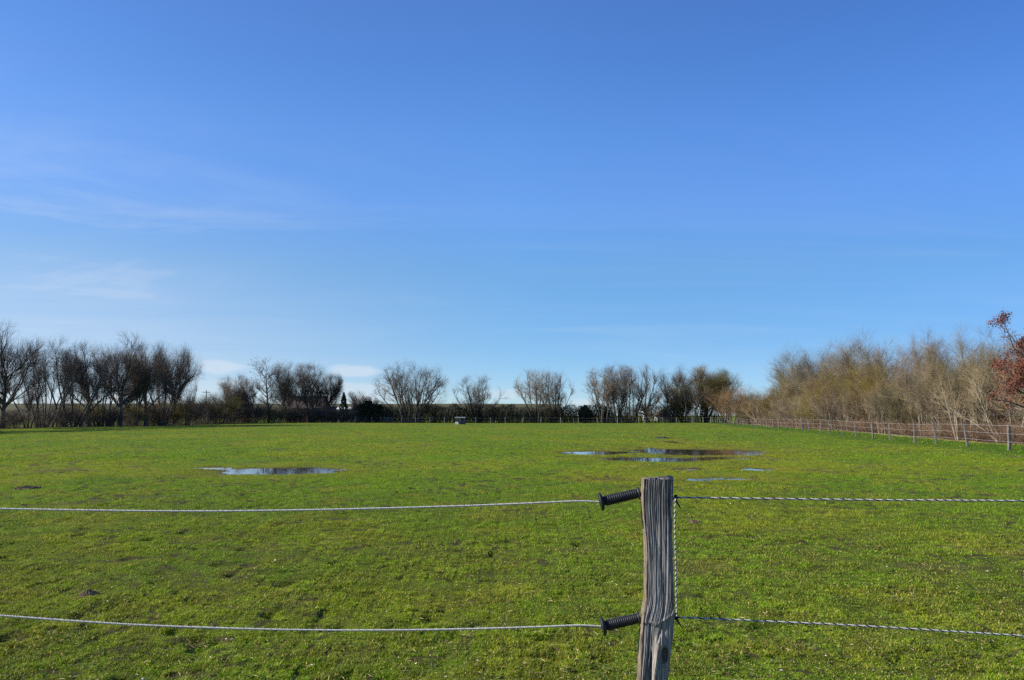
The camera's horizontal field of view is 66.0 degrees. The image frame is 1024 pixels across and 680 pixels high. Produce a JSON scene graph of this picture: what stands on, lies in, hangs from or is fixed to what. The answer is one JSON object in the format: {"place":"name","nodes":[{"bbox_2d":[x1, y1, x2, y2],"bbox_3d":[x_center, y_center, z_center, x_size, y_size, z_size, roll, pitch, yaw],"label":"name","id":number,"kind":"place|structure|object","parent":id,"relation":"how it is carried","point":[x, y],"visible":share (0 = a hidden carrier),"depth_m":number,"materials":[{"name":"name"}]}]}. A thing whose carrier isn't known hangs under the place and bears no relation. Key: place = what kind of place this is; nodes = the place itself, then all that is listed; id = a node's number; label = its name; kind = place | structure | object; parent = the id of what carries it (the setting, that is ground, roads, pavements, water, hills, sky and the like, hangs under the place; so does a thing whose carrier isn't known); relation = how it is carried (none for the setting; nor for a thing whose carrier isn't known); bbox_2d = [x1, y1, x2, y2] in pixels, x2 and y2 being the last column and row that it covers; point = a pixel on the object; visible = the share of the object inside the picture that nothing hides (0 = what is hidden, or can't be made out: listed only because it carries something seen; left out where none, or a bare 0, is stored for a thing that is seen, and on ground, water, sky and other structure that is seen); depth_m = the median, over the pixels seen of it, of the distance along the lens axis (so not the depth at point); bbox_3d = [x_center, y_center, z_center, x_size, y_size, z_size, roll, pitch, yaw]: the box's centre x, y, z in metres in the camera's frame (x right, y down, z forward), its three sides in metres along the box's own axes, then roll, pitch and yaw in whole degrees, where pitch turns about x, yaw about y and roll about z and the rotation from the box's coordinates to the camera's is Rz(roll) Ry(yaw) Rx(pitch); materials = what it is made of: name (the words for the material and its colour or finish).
{"place":"outdoors","nodes":[
{"label":"outdoors","id":0,"kind":"place"},
{"bbox_2d":[0,403,561,418],"bbox_3d":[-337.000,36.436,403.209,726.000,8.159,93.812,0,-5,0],"label":"embankment","id":1,"kind":"structure","parent":0,"point":[10,406],"depth_m":405.20,"materials":[{"name":"green plant"}]},
{"bbox_2d":[0,416,1023,679],"bbox_3d":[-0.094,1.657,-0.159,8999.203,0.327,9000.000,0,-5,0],"label":"ground","id":2,"kind":"structure","parent":0,"point":[262,446],"depth_m":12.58,"materials":[{"name":"green plant"}]},
{"bbox_2d":[0,317,52,427],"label":"bare tree","id":3,"kind":"object","parent":2,"relation":"on","point":[23,367],"visible":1,"depth_m":95.67,"materials":[{"name":"brown plant"}]},
{"bbox_2d":[7,366,49,427],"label":"bare tree","id":4,"kind":"object","parent":2,"relation":"on","point":[29,402],"visible":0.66,"depth_m":100.77,"materials":[{"name":"brown plant"}]},
{"bbox_2d":[12,334,83,426],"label":"bare tree","id":5,"kind":"object","parent":2,"relation":"on","point":[65,395],"visible":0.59,"depth_m":105.07,"materials":[{"name":"brown plant"}]},
{"bbox_2d":[41,401,89,426],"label":"bare shrub","id":6,"kind":"object","parent":2,"relation":"on","point":[65,406],"visible":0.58,"depth_m":108.22,"materials":[{"name":"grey plant"}]},
{"bbox_2d":[36,332,115,426],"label":"bare tree","id":7,"kind":"object","parent":2,"relation":"on","point":[98,387],"visible":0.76,"depth_m":108.51,"materials":[{"name":"grey plant"}]},
{"bbox_2d":[66,399,109,426],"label":"bare shrub","id":8,"kind":"object","parent":2,"relation":"on","point":[95,409],"visible":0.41,"depth_m":113.02,"materials":[{"name":"beige plant"}]},
{"bbox_2d":[57,336,132,426],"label":"bare tree","id":9,"kind":"object","parent":2,"relation":"on","point":[86,393],"visible":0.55,"depth_m":112.52,"materials":[{"name":"grey plant"}]},
{"bbox_2d":[72,344,134,426],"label":"bare tree","id":10,"kind":"object","parent":2,"relation":"on","point":[114,373],"visible":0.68,"depth_m":115.80,"materials":[{"name":"grey plant"}]},
{"bbox_2d":[100,401,132,426],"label":"bare shrub","id":11,"kind":"object","parent":2,"relation":"on","point":[112,410],"visible":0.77,"depth_m":115.93,"materials":[{"name":"grey plant"}]},
{"bbox_2d":[82,331,167,426],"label":"bare tree","id":12,"kind":"object","parent":2,"relation":"on","point":[138,388],"visible":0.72,"depth_m":119.97,"materials":[{"name":"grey plant"}]},
{"bbox_2d":[106,400,155,425],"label":"bare shrub","id":13,"kind":"object","parent":2,"relation":"on","point":[130,410],"visible":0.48,"depth_m":122.55,"materials":[{"name":"beige plant"}]},
{"bbox_2d":[112,342,160,425],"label":"bare tree","id":14,"kind":"object","parent":2,"relation":"on","point":[144,372],"visible":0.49,"depth_m":121.37,"materials":[{"name":"grey plant"}]},
{"bbox_2d":[121,340,181,425],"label":"bare tree","id":15,"kind":"object","parent":2,"relation":"on","point":[154,401],"visible":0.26,"depth_m":125.65,"materials":[{"name":"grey plant"}]},
{"bbox_2d":[138,397,178,425],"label":"bare shrub","id":16,"kind":"object","parent":2,"relation":"on","point":[158,410],"visible":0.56,"depth_m":127.86,"materials":[{"name":"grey plant"}]},
{"bbox_2d":[141,341,191,425],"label":"bare tree","id":17,"kind":"object","parent":2,"relation":"on","point":[165,380],"visible":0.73,"depth_m":129.20,"materials":[{"name":"grey plant"}]},
{"bbox_2d":[151,397,197,425],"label":"bare shrub","id":18,"kind":"object","parent":2,"relation":"on","point":[179,407],"visible":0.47,"depth_m":133.34,"materials":[{"name":"beige plant"}]},
{"bbox_2d":[147,339,205,424],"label":"bare tree","id":19,"kind":"object","parent":2,"relation":"on","point":[187,379],"visible":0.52,"depth_m":135.21,"materials":[{"name":"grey plant"}]},
{"bbox_2d":[160,395,210,424],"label":"bare shrub","id":20,"kind":"object","parent":2,"relation":"on","point":[192,410],"visible":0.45,"depth_m":137.81,"materials":[{"name":"grey plant"}]},
{"bbox_2d":[0,407,393,428],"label":"undergrowth","id":21,"kind":"object","parent":2,"relation":"on","point":[16,420],"visible":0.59,"depth_m":125.93,"materials":[{"name":"plant"}]},
{"bbox_2d":[185,393,231,423],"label":"bare shrub","id":22,"kind":"object","parent":2,"relation":"on","point":[215,406],"visible":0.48,"depth_m":148.70,"materials":[{"name":"grey plant"}]},
{"bbox_2d":[202,390,246,423],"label":"bare shrub","id":23,"kind":"object","parent":2,"relation":"on","point":[233,406],"visible":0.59,"depth_m":152.68,"materials":[{"name":"beige plant"}]},
{"bbox_2d":[216,371,257,409],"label":"bare tree","id":24,"kind":"object","parent":2,"relation":"on","point":[239,387],"visible":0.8,"depth_m":162.11,"materials":[{"name":"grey plant"}]},
{"bbox_2d":[240,379,260,422],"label":"bare tree","id":25,"kind":"object","parent":2,"relation":"on","point":[252,394],"visible":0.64,"depth_m":163.84,"materials":[{"name":"grey plant"}]},
{"bbox_2d":[241,398,274,422],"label":"bare shrub","id":26,"kind":"object","parent":2,"relation":"on","point":[253,412],"visible":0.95,"depth_m":161.76,"materials":[{"name":"grey plant"}]},
{"bbox_2d":[248,357,283,422],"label":"bare tree","id":27,"kind":"object","parent":2,"relation":"on","point":[266,387],"visible":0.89,"depth_m":167.90,"materials":[{"name":"grey plant"}]},
{"bbox_2d":[197,466,347,474],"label":"puddle","id":28,"kind":"object","parent":2,"relation":"on","point":[288,471],"visible":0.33,"depth_m":24.18,"materials":[{"name":"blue liquid"}]},
{"bbox_2d":[255,402,293,422],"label":"bare shrub","id":29,"kind":"object","parent":2,"relation":"on","point":[281,412],"visible":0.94,"depth_m":164.75,"materials":[{"name":"beige plant"}]},
{"bbox_2d":[265,359,318,422],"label":"bare tree","id":30,"kind":"object","parent":2,"relation":"on","point":[285,397],"visible":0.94,"depth_m":170.27,"materials":[{"name":"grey plant"}]},
{"bbox_2d":[286,405,305,422],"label":"bare shrub","id":31,"kind":"object","parent":2,"relation":"on","point":[297,414],"visible":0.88,"depth_m":167.76,"materials":[{"name":"grey plant"}]},
{"bbox_2d":[285,398,328,421],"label":"farmhouse","id":32,"kind":"object","parent":2,"relation":"on","point":[293,404],"visible":0.05,"depth_m":191.88,"materials":[{"name":"brick"}]},
{"bbox_2d":[290,359,342,422],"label":"bare tree","id":33,"kind":"object","parent":2,"relation":"on","point":[312,385],"visible":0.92,"depth_m":173.66,"materials":[{"name":"grey plant"}]},
{"bbox_2d":[311,373,343,422],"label":"bare tree","id":34,"kind":"object","parent":2,"relation":"on","point":[339,385],"visible":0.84,"depth_m":175.40,"materials":[{"name":"grey plant"}]},
{"bbox_2d":[348,390,370,422],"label":"bare tree","id":35,"kind":"object","parent":2,"relation":"on","point":[355,400],"visible":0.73,"depth_m":179.15,"materials":[{"name":"grey plant"}]},
{"bbox_2d":[355,401,383,422],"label":"evergreen bush","id":36,"kind":"object","parent":2,"relation":"on","point":[368,406],"visible":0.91,"depth_m":175.63,"materials":[{"name":"green plant"}]},
{"bbox_2d":[370,360,449,422],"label":"bare tree","id":37,"kind":"object","parent":2,"relation":"on","point":[401,394],"visible":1,"depth_m":176.17,"materials":[{"name":"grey plant"}]},
{"bbox_2d":[451,373,509,422],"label":"bare tree","id":38,"kind":"object","parent":2,"relation":"on","point":[478,400],"visible":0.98,"depth_m":179.69,"materials":[{"name":"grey plant"}]},
{"bbox_2d":[382,401,610,422],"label":"hedge","id":39,"kind":"object","parent":2,"relation":"on","point":[590,415],"visible":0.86,"depth_m":178.38,"materials":[{"name":"green plant"}]},
{"bbox_2d":[0,458,1023,679],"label":"weeds","id":40,"kind":"object","parent":2,"relation":"on","point":[615,657],"visible":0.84,"depth_m":6.26,"materials":[{"name":"green plant"}]},
{"bbox_2d":[0,457,1023,679],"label":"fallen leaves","id":41,"kind":"object","parent":2,"relation":"on","point":[837,678],"visible":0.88,"depth_m":5.93,"materials":[{"name":"brown plant"}]},
{"bbox_2d":[512,368,559,422],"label":"bare tree","id":42,"kind":"object","parent":2,"relation":"on","point":[533,393],"visible":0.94,"depth_m":178.40,"materials":[{"name":"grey plant"}]},
{"bbox_2d":[532,369,576,422],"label":"bare tree","id":43,"kind":"object","parent":2,"relation":"on","point":[558,397],"visible":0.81,"depth_m":179.41,"materials":[{"name":"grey plant"}]},
{"bbox_2d":[583,365,638,422],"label":"bare tree","id":44,"kind":"object","parent":2,"relation":"on","point":[598,398],"visible":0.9,"depth_m":177.34,"materials":[{"name":"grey plant"}]},
{"bbox_2d":[589,363,634,422],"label":"bare tree","id":45,"kind":"object","parent":2,"relation":"on","point":[620,413],"visible":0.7,"depth_m":178.31,"materials":[{"name":"grey plant"}]},
{"bbox_2d":[606,360,651,422],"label":"bare tree","id":46,"kind":"object","parent":2,"relation":"on","point":[626,420],"visible":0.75,"depth_m":179.12,"materials":[{"name":"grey plant"}]},
{"bbox_2d":[626,364,673,422],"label":"bare tree","id":47,"kind":"object","parent":2,"relation":"on","point":[646,411],"visible":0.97,"depth_m":177.25,"materials":[{"name":"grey plant"}]},
{"bbox_2d":[598,458,709,461],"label":"puddle","id":48,"kind":"object","parent":2,"relation":"on","point":[655,460],"visible":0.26,"depth_m":30.25,"materials":[{"name":"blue liquid"}]},
{"bbox_2d":[637,476,673,679],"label":"fence post","id":49,"kind":"object","parent":2,"relation":"on","point":[656,628],"visible":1,"depth_m":3.13,"materials":[{"name":"grey wood"}]},
{"bbox_2d":[0,612,640,635],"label":"gate rope","id":50,"kind":"object","parent":49,"relation":"attached to","point":[618,622],"visible":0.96,"depth_m":3.16,"materials":[{"name":"white plastic"}]},
{"bbox_2d":[0,487,640,511],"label":"gate rope","id":51,"kind":"object","parent":49,"relation":"attached to","point":[616,498],"visible":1,"depth_m":3.21,"materials":[{"name":"white plastic"}]},
{"bbox_2d":[674,498,677,616],"bbox_3d":[0.648,0.857,3.115,0.012,0.456,0.008,0,-5,0],"label":"linking rope","id":52,"kind":"object","parent":49,"relation":"attached to","point":[675,556],"visible":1,"depth_m":3.11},
{"bbox_2d":[673,496,1023,501],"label":"fence rope","id":53,"kind":"object","parent":49,"relation":"attached to","point":[849,499],"visible":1,"depth_m":3.18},
{"bbox_2d":[678,616,1023,636],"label":"fence rope","id":54,"kind":"object","parent":49,"relation":"attached to","point":[921,629],"visible":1,"depth_m":3.13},
{"bbox_2d":[604,404,720,422],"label":"hedge","id":55,"kind":"object","parent":2,"relation":"on","point":[705,419],"visible":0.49,"depth_m":181.53,"materials":[{"name":"green plant"}]},
{"bbox_2d":[560,447,766,459],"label":"puddle","id":56,"kind":"object","parent":2,"relation":"on","point":[697,452],"visible":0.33,"depth_m":35.94,"materials":[{"name":"blue liquid"}]},
{"bbox_2d":[653,368,689,422],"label":"bare tree","id":57,"kind":"object","parent":2,"relation":"on","point":[667,395],"visible":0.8,"depth_m":179.57,"materials":[{"name":"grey plant"}]},
{"bbox_2d":[652,398,692,422],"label":"bare shrub","id":58,"kind":"object","parent":2,"relation":"on","point":[678,412],"visible":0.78,"depth_m":180.08,"materials":[{"name":"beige plant"}]},
{"bbox_2d":[663,376,695,422],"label":"bare tree","id":59,"kind":"object","parent":2,"relation":"on","point":[675,391],"visible":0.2,"depth_m":185.54,"materials":[{"name":"beige plant"}]},
{"bbox_2d":[670,359,711,422],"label":"bare tree","id":60,"kind":"object","parent":2,"relation":"on","point":[685,390],"visible":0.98,"depth_m":177.65,"materials":[{"name":"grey plant"}]},
{"bbox_2d":[687,363,730,422],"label":"bare tree","id":61,"kind":"object","parent":2,"relation":"on","point":[703,405],"visible":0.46,"depth_m":181.12,"materials":[{"name":"beige plant"}]},
{"bbox_2d":[699,365,742,422],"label":"bare tree","id":62,"kind":"object","parent":2,"relation":"on","point":[725,382],"visible":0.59,"depth_m":178.82,"materials":[{"name":"beige plant"}]},
{"bbox_2d":[696,383,756,423],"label":"willow shrub","id":63,"kind":"object","parent":2,"relation":"on","point":[726,409],"visible":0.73,"depth_m":150.65,"materials":[{"name":"beige plant"}]},
{"bbox_2d":[727,393,755,423],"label":"willow shrub","id":64,"kind":"object","parent":2,"relation":"on","point":[737,413],"visible":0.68,"depth_m":147.16,"materials":[{"name":"beige plant"}]},
{"bbox_2d":[737,396,769,424],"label":"bare shrub","id":65,"kind":"object","parent":2,"relation":"on","point":[752,403],"visible":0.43,"depth_m":137.87,"materials":[{"name":"brown plant"}]},
{"bbox_2d":[759,390,792,420],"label":"bare shrub","id":66,"kind":"object","parent":2,"relation":"on","point":[766,403],"visible":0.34,"depth_m":124.85,"materials":[{"name":"beige plant"}]},
{"bbox_2d":[765,393,797,424],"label":"bare shrub","id":67,"kind":"object","parent":2,"relation":"on","point":[777,409],"visible":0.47,"depth_m":116.10,"materials":[{"name":"brown plant"}]},
{"bbox_2d":[775,397,807,427],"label":"bare shrub","id":68,"kind":"object","parent":2,"relation":"on","point":[789,408],"visible":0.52,"depth_m":108.60,"materials":[{"name":"brown plant"}]},
{"bbox_2d":[773,374,810,401],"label":"bare tree","id":69,"kind":"object","parent":2,"relation":"on","point":[793,388],"visible":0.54,"depth_m":128.72,"materials":[{"name":"beige plant"}]},
{"bbox_2d":[766,346,817,393],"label":"bare tree","id":70,"kind":"object","parent":2,"relation":"on","point":[787,370],"visible":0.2,"depth_m":154.40,"materials":[{"name":"brown plant"}]},
{"bbox_2d":[764,340,845,395],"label":"bare tree","id":71,"kind":"object","parent":2,"relation":"on","point":[778,380],"visible":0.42,"depth_m":145.07,"materials":[{"name":"beige plant"}]},
{"bbox_2d":[775,343,852,397],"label":"bare tree","id":72,"kind":"object","parent":2,"relation":"on","point":[800,375],"visible":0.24,"depth_m":138.47,"materials":[{"name":"brown plant"}]},
{"bbox_2d":[786,387,844,429],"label":"bare shrub","id":73,"kind":"object","parent":2,"relation":"on","point":[809,415],"visible":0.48,"depth_m":95.12,"materials":[{"name":"beige plant"}]},
{"bbox_2d":[794,346,843,399],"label":"bare tree","id":74,"kind":"object","parent":2,"relation":"on","point":[812,368],"visible":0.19,"depth_m":128.86,"materials":[{"name":"brown plant"}]},
{"bbox_2d":[800,378,867,429],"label":"bare shrub","id":75,"kind":"object","parent":2,"relation":"on","point":[833,400],"visible":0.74,"depth_m":87.14,"materials":[{"name":"brown plant"}]},
{"bbox_2d":[810,344,866,418],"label":"bare tree","id":76,"kind":"object","parent":2,"relation":"on","point":[835,364],"visible":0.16,"depth_m":112.16,"materials":[{"name":"brown plant"}]},
{"bbox_2d":[813,361,874,421],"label":"bare shrub","id":77,"kind":"object","parent":2,"relation":"on","point":[833,384],"visible":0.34,"depth_m":96.32,"materials":[{"name":"beige plant"}]},
{"bbox_2d":[836,385,872,430],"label":"bare shrub","id":78,"kind":"object","parent":2,"relation":"on","point":[844,406],"visible":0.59,"depth_m":82.25,"materials":[{"name":"brown plant"}]},
{"bbox_2d":[816,330,909,425],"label":"bare tree","id":79,"kind":"object","parent":2,"relation":"on","point":[864,359],"visible":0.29,"depth_m":103.28,"materials":[{"name":"beige plant"}]},
{"bbox_2d":[835,348,895,416],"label":"bare tree","id":80,"kind":"object","parent":2,"relation":"on","point":[863,382],"visible":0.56,"depth_m":83.84,"materials":[{"name":"beige plant"}]},
{"bbox_2d":[712,417,1022,450],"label":"pasture fence","id":81,"kind":"object","parent":2,"relation":"on","point":[1008,433],"visible":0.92,"depth_m":54.37,"materials":[{"name":"brown wood"}]},
{"bbox_2d":[850,353,884,418],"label":"bare tree","id":82,"kind":"object","parent":2,"relation":"on","point":[864,376],"visible":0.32,"depth_m":89.78,"materials":[{"name":"beige plant"}]},
{"bbox_2d":[845,385,899,431],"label":"bare shrub","id":83,"kind":"object","parent":2,"relation":"on","point":[861,411],"visible":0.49,"depth_m":77.90,"materials":[{"name":"brown plant"}]},
{"bbox_2d":[824,324,923,388],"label":"bare tree","id":84,"kind":"object","parent":2,"relation":"on","point":[859,348],"visible":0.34,"depth_m":96.57,"materials":[{"name":"brown plant"}]},
{"bbox_2d":[735,394,1023,443],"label":"undergrowth","id":85,"kind":"object","parent":2,"relation":"on","point":[929,431],"visible":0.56,"depth_m":59.73,"materials":[{"name":"brown plant"}]},
{"bbox_2d":[860,383,904,433],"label":"bare shrub","id":86,"kind":"object","parent":2,"relation":"on","point":[875,410],"visible":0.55,"depth_m":70.35,"materials":[{"name":"brown plant"}]},
{"bbox_2d":[877,358,925,419],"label":"bare tree","id":87,"kind":"object","parent":2,"relation":"on","point":[907,382],"visible":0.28,"depth_m":76.88,"materials":[{"name":"beige plant"}]},
{"bbox_2d":[871,373,933,434],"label":"bare shrub","id":88,"kind":"object","parent":2,"relation":"on","point":[893,406],"visible":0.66,"depth_m":66.12,"materials":[{"name":"beige plant"}]},
{"bbox_2d":[867,325,952,420],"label":"bare tree","id":89,"kind":"object","parent":2,"relation":"on","point":[878,361],"visible":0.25,"depth_m":90.73,"materials":[{"name":"brown plant"}]},
{"bbox_2d":[878,349,951,427],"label":"bare tree","id":90,"kind":"object","parent":2,"relation":"on","point":[933,372],"visible":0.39,"depth_m":70.52,"materials":[{"name":"beige plant"}]},
{"bbox_2d":[905,381,941,436],"bbox_3d":[32.359,5.331,61.960,3.387,4.610,2.593,-2,-6,16],"label":"bare shrub","id":91,"kind":"object","parent":2,"relation":"on","point":[924,408],"visible":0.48,"depth_m":61.90,"materials":[{"name":"brown plant"}]},
{"bbox_2d":[875,360,1004,437],"bbox_3d":[32.676,4.094,57.750,7.357,6.274,10.311,-28,-28,78],"label":"bare shrub","id":92,"kind":"object","parent":2,"relation":"on","point":[943,411],"visible":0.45,"depth_m":57.75,"materials":[{"name":"brown plant"}]},
{"bbox_2d":[901,323,985,421],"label":"bare tree","id":93,"kind":"object","parent":2,"relation":"on","point":[920,357],"visible":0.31,"depth_m":80.45,"materials":[{"name":"beige plant"}]},
{"bbox_2d":[910,315,1013,384],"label":"bare tree","id":94,"kind":"object","parent":2,"relation":"on","point":[939,347],"visible":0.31,"depth_m":72.15,"materials":[{"name":"brown plant"}]},
{"bbox_2d":[930,355,1003,440],"bbox_3d":[31.293,3.886,53.976,4.965,6.009,4.392,-3,-6,25],"label":"bare shrub","id":95,"kind":"object","parent":2,"relation":"on","point":[956,392],"visible":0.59,"depth_m":53.40,"materials":[{"name":"brown plant"}]},
{"bbox_2d":[919,352,1023,442],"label":"bare shrub","id":96,"kind":"object","parent":2,"relation":"on","point":[972,390],"visible":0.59,"depth_m":50.01,"materials":[{"name":"brown plant"}]},
{"bbox_2d":[925,339,1021,432],"bbox_3d":[35.814,3.461,59.166,8.739,7.681,7.431,-3,-6,30],"label":"bare shrub","id":97,"kind":"object","parent":2,"relation":"on","point":[964,367],"visible":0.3,"depth_m":59.05,"materials":[{"name":"beige plant"}]},
{"bbox_2d":[950,320,1021,424],"bbox_3d":[39.838,2.931,63.558,10.385,9.573,10.187,1,-6,-8],"label":"bare tree","id":98,"kind":"object","parent":2,"relation":"on","point":[983,355],"visible":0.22,"depth_m":63.95,"materials":[{"name":"beige plant"}]},
{"bbox_2d":[975,307,1023,412],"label":"oak tree","id":99,"kind":"object","parent":2,"relation":"on","point":[1015,381],"visible":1,"depth_m":40.49,"materials":[{"name":"red plant"}]},
{"bbox_2d":[0,0,1023,415],"label":"sky","id":100,"kind":"structure","parent":0,"point":[498,189],"materials":[{"name":"blue"}]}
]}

